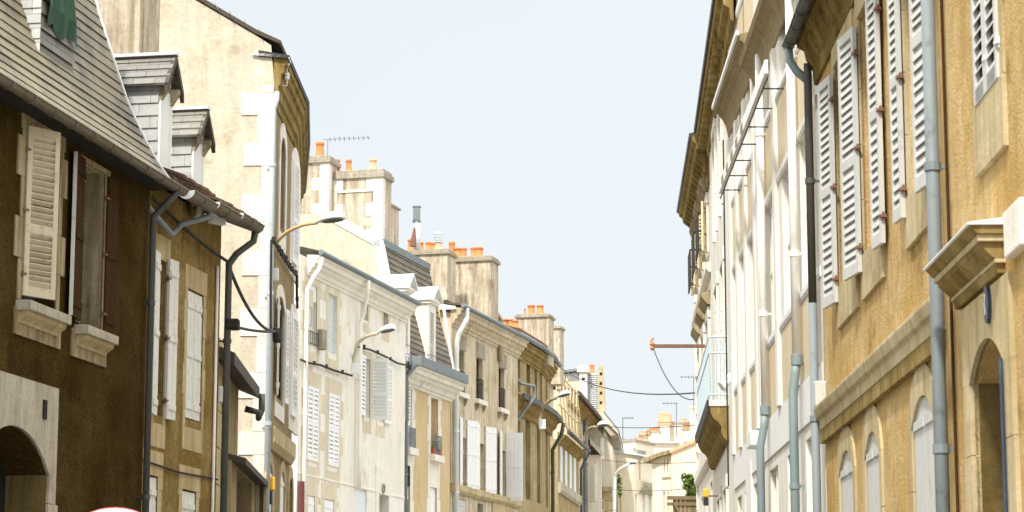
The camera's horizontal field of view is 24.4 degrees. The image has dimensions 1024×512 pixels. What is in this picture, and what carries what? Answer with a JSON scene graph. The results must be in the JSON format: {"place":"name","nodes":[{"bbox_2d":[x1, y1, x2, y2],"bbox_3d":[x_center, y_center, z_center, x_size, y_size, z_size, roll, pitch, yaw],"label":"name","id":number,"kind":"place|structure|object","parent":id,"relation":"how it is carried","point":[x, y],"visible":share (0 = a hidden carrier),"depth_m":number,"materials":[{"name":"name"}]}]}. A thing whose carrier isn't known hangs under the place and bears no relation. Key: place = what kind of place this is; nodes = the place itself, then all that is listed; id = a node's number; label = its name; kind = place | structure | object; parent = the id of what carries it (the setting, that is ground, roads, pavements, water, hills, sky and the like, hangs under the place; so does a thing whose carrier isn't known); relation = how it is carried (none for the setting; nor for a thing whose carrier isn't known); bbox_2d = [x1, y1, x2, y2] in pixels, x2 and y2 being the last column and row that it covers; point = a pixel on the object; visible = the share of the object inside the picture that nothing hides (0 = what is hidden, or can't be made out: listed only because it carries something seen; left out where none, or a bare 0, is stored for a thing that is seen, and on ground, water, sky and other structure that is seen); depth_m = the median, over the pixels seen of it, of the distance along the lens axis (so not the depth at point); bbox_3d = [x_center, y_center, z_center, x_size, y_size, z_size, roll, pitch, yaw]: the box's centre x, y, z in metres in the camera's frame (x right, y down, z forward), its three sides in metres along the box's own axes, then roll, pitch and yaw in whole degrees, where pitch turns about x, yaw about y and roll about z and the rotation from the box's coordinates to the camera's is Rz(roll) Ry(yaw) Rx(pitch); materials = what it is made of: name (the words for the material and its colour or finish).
{"place":"outdoors","nodes":[
{"label":"outdoors","id":0,"kind":"place"},
{"bbox_2d":[207,0,711,438],"label":"sky","id":1,"kind":"structure","parent":0,"point":[549,138],"materials":[{"name":"white"}]},
{"bbox_2d":[576,422,694,427],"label":"cable","id":2,"kind":"object","parent":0,"point":[639,427],"visible":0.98,"depth_m":81.38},
{"bbox_2d":[601,459,695,463],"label":"cable","id":3,"kind":"object","parent":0,"point":[652,463],"visible":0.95,"depth_m":90.77,"materials":[{"name":"black rubber"}]},
{"bbox_2d":[614,488,692,490],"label":"cable","id":4,"kind":"object","parent":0,"point":[655,490],"visible":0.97,"depth_m":90.17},
{"bbox_2d":[662,402,677,434],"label":"tv antenna","id":5,"kind":"object","parent":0,"point":[676,413],"visible":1,"depth_m":165.55,"materials":[{"name":"metal"}]},
{"bbox_2d":[681,376,693,415],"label":"tv antenna","id":6,"kind":"object","parent":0,"point":[693,394],"visible":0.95,"depth_m":120.54,"materials":[{"name":"metal"}]},
{"bbox_2d":[681,472,695,511],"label":"bush","id":7,"kind":"object","parent":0,"point":[688,481],"visible":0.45,"depth_m":95.45,"materials":[{"name":"green plant"}]},
{"label":"ground","id":8,"kind":"structure","parent":0,"visible":0},
{"bbox_2d":[0,0,188,511],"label":"house","id":9,"kind":"structure","parent":8,"relation":"on","point":[83,173],"depth_m":25.49,"materials":[{"name":"brown paint"}]},
{"bbox_2d":[0,459,5,511],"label":"door","id":10,"kind":"structure","parent":9,"relation":"in","point":[2,472],"depth_m":24.50,"materials":[{"name":"black wood"}]},
{"bbox_2d":[21,154,42,302],"bbox_3d":[-5.082,-0.336,24.611,0.062,1.758,0.950,-2,-10,10],"label":"window","id":11,"kind":"structure","parent":9,"relation":"in","point":[22,297],"depth_m":24.90,"materials":[{"name":"brown wood"}]},
{"bbox_2d":[98,0,264,511],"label":"house","id":12,"kind":"structure","parent":8,"relation":"on","point":[188,394],"depth_m":30.04,"materials":[{"name":"beige concrete"}]},
{"bbox_2d":[151,195,228,262],"bbox_3d":[-4.059,-0.323,29.996,0.042,0.350,2.889,-2,-10,11],"label":"wall cable","id":13,"kind":"object","parent":12,"relation":"attached to","point":[177,221],"depth_m":29.97,"materials":[{"name":"black rubber"}]},
{"bbox_2d":[226,318,239,330],"bbox_3d":[-3.690,0.906,31.314,0.170,0.140,0.200,0,-10,0],"label":"cable clamp","id":14,"kind":"object","parent":12,"relation":"attached to","point":[232,324],"visible":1,"depth_m":31.22,"materials":[{"name":"black plastic"}]},
{"bbox_2d":[226,260,276,332],"bbox_3d":[-3.820,0.750,35.081,0.048,0.363,7.562,0,-10,-1],"label":"cable","id":15,"kind":"object","parent":12,"relation":"attached to","point":[258,322],"visible":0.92,"depth_m":33.86,"materials":[{"name":"black rubber"}]},
{"bbox_2d":[240,326,274,332],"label":"cable","id":16,"kind":"object","parent":12,"relation":"attached to","point":[254,330],"visible":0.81,"depth_m":34.98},
{"bbox_2d":[159,0,309,511],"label":"house","id":17,"kind":"structure","parent":8,"relation":"on","point":[240,78],"depth_m":39.39,"materials":[{"name":"stone"}]},
{"bbox_2d":[269,240,271,329],"bbox_3d":[-3.916,0.468,38.483,0.041,1.458,0.165,0,-10,0],"label":"wall cable","id":18,"kind":"object","parent":17,"relation":"attached to","point":[270,306],"depth_m":38.43,"materials":[{"name":"black rubber"}]},
{"bbox_2d":[272,328,281,342],"bbox_3d":[-3.849,1.302,38.818,0.140,0.230,0.200,0,-10,0],"label":"cable clamp","id":19,"kind":"object","parent":17,"relation":"attached to","point":[277,337],"visible":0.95,"depth_m":38.72,"materials":[{"name":"black plastic"}]},
{"bbox_2d":[276,310,281,399],"bbox_3d":[-4.005,1.561,40.224,0.062,1.751,1.133,0,-10,1],"label":"window","id":20,"kind":"structure","parent":17,"relation":"in","point":[278,396],"depth_m":40.70,"materials":[{"name":"grey wood"}]},
{"bbox_2d":[271,236,298,308],"bbox_3d":[-3.874,0.302,40.533,0.061,0.642,3.944,0,-10,1],"label":"wall cable","id":21,"kind":"object","parent":17,"relation":"attached to","point":[286,261],"depth_m":41.19,"materials":[{"name":"black rubber"}]},
{"bbox_2d":[273,211,346,280],"bbox_3d":[-3.414,-0.158,38.676,0.319,0.945,1.976,10,-14,-44],"label":"street lamp","id":22,"kind":"object","parent":17,"relation":"attached to","point":[333,217],"visible":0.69,"depth_m":38.31,"materials":[{"name":"metal"}]},
{"bbox_2d":[215,337,264,511],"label":"annexe","id":23,"kind":"structure","parent":8,"relation":"on","point":[242,379],"depth_m":34.64,"materials":[{"name":"beige stone"}]},
{"bbox_2d":[227,453,274,511],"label":"shed","id":24,"kind":"structure","parent":8,"relation":"on","point":[245,477],"depth_m":36.35,"materials":[{"name":"metal"}]},
{"bbox_2d":[291,246,421,511],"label":"house","id":25,"kind":"structure","parent":8,"relation":"on","point":[349,440],"depth_m":65.90,"materials":[{"name":"white paint"}]},
{"bbox_2d":[309,307,312,344],"bbox_3d":[-5.484,1.586,63.247,0.050,1.629,0.790,-2,-10,14],"label":"window","id":26,"kind":"structure","parent":25,"relation":"in","point":[309,307],"depth_m":63.59,"materials":[{"name":"white paint"}]},
{"bbox_2d":[300,359,352,376],"bbox_3d":[-4.990,3.012,63.958,0.081,0.190,4.364,-2,-10,14],"label":"wall cable","id":27,"kind":"object","parent":25,"relation":"attached to","point":[325,366],"depth_m":63.87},
{"bbox_2d":[356,488,364,511],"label":"door","id":28,"kind":"structure","parent":25,"relation":"in","point":[360,495],"depth_m":66.83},
{"bbox_2d":[351,324,396,373],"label":"street lamp","id":29,"kind":"object","parent":25,"relation":"attached to","point":[388,328],"visible":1,"depth_m":65.70,"materials":[{"name":"white metal"}]},
{"bbox_2d":[358,345,404,365],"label":"wall cable","id":30,"kind":"object","parent":25,"relation":"attached to","point":[376,352],"depth_m":68.62,"materials":[{"name":"black rubber"}]},
{"bbox_2d":[300,142,468,511],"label":"house","id":31,"kind":"structure","parent":8,"relation":"on","point":[364,236],"depth_m":75.27,"materials":[{"name":"stone"}]},
{"bbox_2d":[323,135,370,157],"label":"tv antenna","id":32,"kind":"object","parent":31,"relation":"on","point":[344,138],"visible":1,"depth_m":69.09,"materials":[{"name":"metal"}]},
{"bbox_2d":[409,206,420,249],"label":"metal flue","id":33,"kind":"object","parent":31,"relation":"on","point":[415,239],"visible":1,"depth_m":77.68,"materials":[{"name":"metal"}]},
{"bbox_2d":[430,488,434,511],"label":"door","id":34,"kind":"structure","parent":31,"relation":"in","point":[432,509],"depth_m":75.71,"materials":[{"name":"white paint"}]},
{"bbox_2d":[433,232,443,243],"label":"chimney cowl","id":35,"kind":"object","parent":31,"relation":"on","point":[438,237],"visible":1,"depth_m":77.65,"materials":[{"name":"metal"}]},
{"bbox_2d":[406,239,531,511],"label":"house","id":36,"kind":"structure","parent":8,"relation":"on","point":[488,346],"depth_m":83.87,"materials":[{"name":"beige stone"}]},
{"bbox_2d":[476,358,478,397],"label":"window","id":37,"kind":"structure","parent":36,"relation":"in","point":[477,360],"depth_m":83.76,"materials":[{"name":"brown wood"}]},
{"bbox_2d":[503,305,565,511],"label":"house","id":38,"kind":"structure","parent":8,"relation":"on","point":[540,361],"depth_m":95.07,"materials":[{"name":"stone"}]},
{"bbox_2d":[539,390,570,428],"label":"street lamp","id":39,"kind":"object","parent":38,"relation":"attached to","point":[542,422],"visible":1,"depth_m":91.06,"materials":[{"name":"metal"}]},
{"bbox_2d":[550,378,590,511],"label":"house","id":40,"kind":"structure","parent":8,"relation":"on","point":[569,453],"depth_m":110.14,"materials":[{"name":"grey stone"}]},
{"bbox_2d":[582,420,608,441],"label":"street lamp","id":41,"kind":"object","parent":40,"relation":"attached to","point":[602,423],"visible":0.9,"depth_m":104.81,"materials":[{"name":"metal"}]},
{"bbox_2d":[553,364,605,511],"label":"house","id":42,"kind":"structure","parent":8,"relation":"on","point":[591,400],"depth_m":132.44,"materials":[{"name":"white paint"}]},
{"bbox_2d":[589,411,622,511],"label":"house","id":43,"kind":"structure","parent":8,"relation":"on","point":[610,440],"depth_m":136.84,"materials":[{"name":"paint"}]},
{"bbox_2d":[600,438,603,459],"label":"window","id":44,"kind":"structure","parent":43,"relation":"in","point":[601,439],"depth_m":137.12,"materials":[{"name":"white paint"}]},
{"bbox_2d":[621,417,633,443],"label":"tv antenna","id":45,"kind":"object","parent":43,"relation":"on","point":[622,424],"visible":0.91,"depth_m":150.35,"materials":[{"name":"metal"}]},
{"bbox_2d":[614,473,622,511],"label":"bush","id":46,"kind":"object","parent":8,"relation":"on","point":[618,486],"visible":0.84,"depth_m":125.61,"materials":[{"name":"green plant"}]},
{"bbox_2d":[613,460,636,511],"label":"street lamp","id":47,"kind":"object","parent":8,"relation":"on","point":[615,481],"visible":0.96,"depth_m":117.56,"materials":[{"name":"metal"}]},
{"bbox_2d":[613,437,655,511],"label":"house","id":48,"kind":"structure","parent":8,"relation":"on","point":[637,476],"depth_m":144.38,"materials":[{"name":"white paint"}]},
{"bbox_2d":[638,430,650,440],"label":"house","id":49,"kind":"structure","parent":8,"relation":"on","point":[644,433],"depth_m":196.74,"materials":[{"name":"paint"}]},
{"bbox_2d":[649,412,682,453],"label":"house","id":50,"kind":"structure","parent":8,"relation":"on","point":[663,439],"depth_m":186.75,"materials":[{"name":"paint"}]},
{"bbox_2d":[644,440,696,511],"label":"house","id":51,"kind":"structure","parent":8,"relation":"on","point":[666,476],"depth_m":128.29,"materials":[{"name":"paint"}]},
{"bbox_2d":[667,496,696,511],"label":"wooden fence","id":52,"kind":"object","parent":8,"relation":"on","point":[683,503],"visible":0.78,"depth_m":91.66,"materials":[{"name":"brown wood"}]},
{"bbox_2d":[676,406,695,444],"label":"house","id":53,"kind":"structure","parent":8,"relation":"on","point":[685,434],"depth_m":191.54,"materials":[{"name":"paint"}]},
{"bbox_2d":[676,132,713,511],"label":"house","id":54,"kind":"structure","parent":8,"relation":"on","point":[693,208],"depth_m":45.74,"materials":[{"name":"white paint"}]},
{"bbox_2d":[558,366,694,394],"bbox_3d":[2.544,3.291,65.396,0.027,5.802,42.039,0,-10,-2],"label":"cable","id":55,"kind":"object","parent":54,"relation":"attached to","point":[631,392],"visible":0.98,"depth_m":56.51,"materials":[{"name":"black rubber"}]},
{"bbox_2d":[650,338,704,349],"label":"rusty beam","id":56,"kind":"structure","parent":54,"relation":"attached to","point":[652,345],"depth_m":45.54,"materials":[{"name":"metal"}]},
{"bbox_2d":[653,349,693,399],"bbox_3d":[3.036,2.217,44.628,0.017,1.180,1.821,4,-10,-20],"label":"cable","id":57,"kind":"object","parent":56,"relation":"attached to","point":[668,380],"visible":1,"depth_m":44.79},
{"bbox_2d":[694,0,734,511],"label":"house","id":58,"kind":"structure","parent":8,"relation":"on","point":[710,131],"depth_m":38.49,"materials":[{"name":"white paint"}]},
{"bbox_2d":[703,489,717,505],"bbox_3d":[3.401,4.043,39.692,0.400,0.280,0.100,0,-10,0],"label":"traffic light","id":59,"kind":"object","parent":58,"relation":"attached to","point":[706,495],"visible":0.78,"depth_m":39.65,"materials":[{"name":"yellow metal"}]},
{"bbox_2d":[718,373,729,390],"bbox_3d":[3.340,1.916,35.840,0.477,0.281,0.168,4,-11,-22],"label":"wall floodlight","id":60,"kind":"object","parent":58,"relation":"attached to","point":[722,385],"depth_m":35.75,"materials":[{"name":"white paint"}]},
{"bbox_2d":[712,0,771,511],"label":"house","id":61,"kind":"structure","parent":8,"relation":"on","point":[734,91],"depth_m":32.68,"materials":[{"name":"white paint"}]},
{"bbox_2d":[722,140,728,485],"bbox_3d":[3.180,0.816,35.227,0.023,5.200,0.023,0,-10,0],"label":"wall cable","id":62,"kind":"object","parent":61,"relation":"attached to","point":[725,323],"depth_m":35.18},
{"bbox_2d":[745,460,753,511],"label":"door panel","id":63,"kind":"structure","parent":61,"relation":"in","point":[749,477],"depth_m":32.21,"materials":[{"name":"white wood"}]},
{"bbox_2d":[746,430,758,448],"bbox_3d":[3.133,2.369,30.489,0.185,0.190,0.601,0,-10,0],"label":"sign box","id":64,"kind":"object","parent":61,"relation":"attached to","point":[751,438],"visible":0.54,"depth_m":30.21,"materials":[{"name":"metal"}]},
{"bbox_2d":[739,0,826,511],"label":"house","id":65,"kind":"structure","parent":8,"relation":"on","point":[788,464],"depth_m":27.73,"materials":[{"name":"white paint"}]},
{"bbox_2d":[719,60,784,198],"bbox_3d":[3.087,-1.544,30.765,0.286,0.230,7.100,0,-10,1],"label":"railing bar","id":66,"kind":"object","parent":65,"relation":"attached to","point":[755,97],"visible":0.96,"depth_m":30.07,"materials":[{"name":"white paint"}]},
{"bbox_2d":[766,61,769,110],"bbox_3d":[3.284,-2.299,29.980,0.062,1.050,1.000,0,-10,1],"label":"window","id":67,"kind":"structure","parent":65,"relation":"in","point":[768,81],"depth_m":30.38,"materials":[{"name":"white wood"}]},
{"bbox_2d":[768,206,774,333],"bbox_3d":[3.284,0.165,29.554,0.062,1.650,1.000,0,-10,1],"label":"window","id":68,"kind":"structure","parent":65,"relation":"in","point":[772,320],"depth_m":29.94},
{"bbox_2d":[773,467,778,511],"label":"window","id":69,"kind":"structure","parent":65,"relation":"in","point":[775,473],"depth_m":29.48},
{"bbox_2d":[782,21,785,71],"bbox_3d":[3.255,-2.657,27.910,0.062,1.050,1.000,0,-10,1],"label":"window","id":70,"kind":"structure","parent":65,"relation":"in","point":[783,28],"depth_m":28.33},
{"bbox_2d":[785,174,790,308],"bbox_3d":[3.255,-0.193,27.484,0.062,1.650,1.000,0,-10,1],"label":"window","id":71,"kind":"structure","parent":65,"relation":"in","point":[786,179],"depth_m":27.93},
{"bbox_2d":[803,140,807,282],"bbox_3d":[3.236,-0.526,25.563,0.062,1.650,1.000,0,-10,1],"label":"window","id":72,"kind":"structure","parent":65,"relation":"in","point":[804,140],"depth_m":26.00,"materials":[{"name":"white wood"}]},
{"bbox_2d":[810,440,812,511],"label":"window","id":73,"kind":"structure","parent":65,"relation":"in","point":[810,440],"depth_m":25.54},
{"bbox_2d":[782,0,1023,511],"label":"house","id":74,"kind":"structure","parent":8,"relation":"on","point":[917,399],"depth_m":17.63,"materials":[{"name":"beige paint"}]},
{"label":"road","id":75,"kind":"structure","parent":0,"visible":0},
{"bbox_2d":[92,507,137,511],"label":"road sign","id":76,"kind":"object","parent":75,"relation":"on","point":[115,509],"visible":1,"depth_m":11.84,"materials":[{"name":"white metal"}]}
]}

